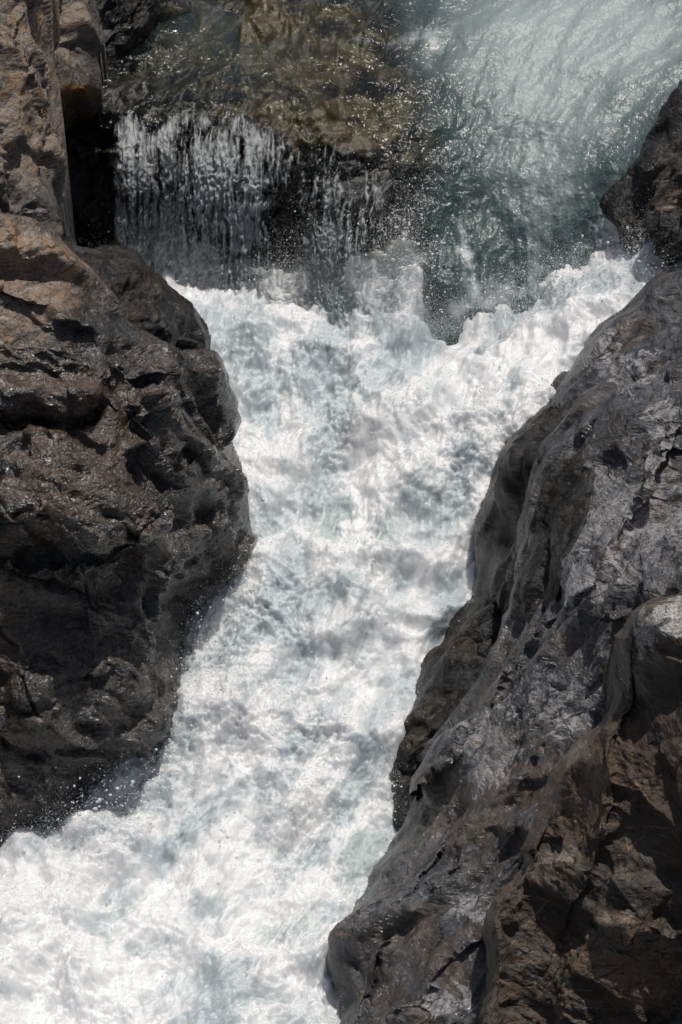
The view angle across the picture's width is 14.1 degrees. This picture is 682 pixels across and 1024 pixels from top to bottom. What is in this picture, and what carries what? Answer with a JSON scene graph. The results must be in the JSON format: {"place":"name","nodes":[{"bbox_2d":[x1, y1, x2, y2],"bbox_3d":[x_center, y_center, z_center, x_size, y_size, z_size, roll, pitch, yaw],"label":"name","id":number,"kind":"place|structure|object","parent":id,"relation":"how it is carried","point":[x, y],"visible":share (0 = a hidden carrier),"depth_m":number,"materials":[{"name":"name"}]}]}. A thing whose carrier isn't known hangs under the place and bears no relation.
{"place":"outdoors","nodes":[
{"label":"outdoors","id":0,"kind":"place"},
{"bbox_2d":[113,108,394,321],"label":"waterfall","id":1,"kind":"structure","parent":0,"point":[205,179],"depth_m":14.88,"materials":[{"name":"white liquid"}]},
{"bbox_2d":[65,0,444,272],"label":"river bed","id":2,"kind":"object","parent":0,"point":[249,84],"visible":0.35,"depth_m":15.33,"materials":[{"name":"brown stone"}]},
{"bbox_2d":[53,0,107,133],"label":"rock block","id":3,"kind":"object","parent":2,"relation":"on","point":[79,59],"visible":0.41,"depth_m":14.83,"materials":[{"name":"brown stone"}]},
{"bbox_2d":[62,235,210,350],"bbox_3d":[-1.272,-0.733,14.410,1.196,2.103,1.960,0,35,0],"label":"boulder","id":4,"kind":"object","parent":2,"relation":"on","point":[152,302],"visible":0.21,"depth_m":13.82,"materials":[{"name":"stone"}]},
{"bbox_2d":[600,81,681,268],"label":"boulder","id":5,"kind":"object","parent":2,"relation":"on","point":[660,156],"visible":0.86,"depth_m":14.72,"materials":[{"name":"grey stone"}]},
{"bbox_2d":[0,226,681,1023],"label":"rapids","id":6,"kind":"structure","parent":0,"point":[146,926],"depth_m":13.56,"materials":[{"name":"white liquid"}]},
{"bbox_2d":[0,79,679,1023],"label":"spray drops","id":7,"kind":"object","parent":6,"relation":"on","point":[102,799],"visible":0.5,"depth_m":13.71,"materials":[{"name":"white liquid"}]},
{"bbox_2d":[0,13,681,1023],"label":"spray mist","id":8,"kind":"structure","parent":0,"point":[426,325],"depth_m":14.61,"materials":[{"name":"white liquid"}]},
{"bbox_2d":[117,0,681,345],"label":"stream water","id":9,"kind":"structure","parent":0,"point":[545,102],"depth_m":15.23,"materials":[{"name":"liquid"}]},
{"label":"ground","id":10,"kind":"structure","parent":0,"visible":0},
{"bbox_2d":[0,0,75,240],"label":"cliff","id":11,"kind":"structure","parent":10,"relation":"on","point":[34,177],"depth_m":13.47,"materials":[{"name":"brown stone"}]},
{"bbox_2d":[0,212,257,845],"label":"boulder","id":12,"kind":"object","parent":10,"relation":"on","point":[123,481],"visible":0.91,"depth_m":12.73,"materials":[{"name":"brown stone"}]},
{"bbox_2d":[95,0,170,84],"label":"rock","id":13,"kind":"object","parent":10,"relation":"on","point":[127,25],"depth_m":15.51,"materials":[{"name":"stone"}]},
{"bbox_2d":[389,595,501,830],"bbox_3d":[0.565,1.130,13.844,0.810,1.889,1.827,0,35,0],"label":"boulder","id":14,"kind":"object","parent":10,"relation":"on","point":[470,637],"visible":0.38,"depth_m":13.22,"materials":[{"name":"grey stone"}]},
{"bbox_2d":[325,269,681,1023],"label":"rock slope","id":15,"kind":"structure","parent":10,"relation":"on","point":[405,937],"depth_m":12.26,"materials":[{"name":"grey stone"}]},
{"bbox_2d":[472,370,595,624],"bbox_3d":[0.960,0.167,13.892,0.621,1.915,2.404,0,35,0],"label":"rock ledge","id":16,"kind":"object","parent":15,"relation":"attached to","point":[558,520],"visible":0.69,"depth_m":13.22,"materials":[{"name":"grey stone"}]},
{"bbox_2d":[476,591,681,1023],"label":"boulder","id":17,"kind":"object","parent":10,"relation":"on","point":[582,921],"visible":1,"depth_m":11.22,"materials":[{"name":"stone"}]}
]}

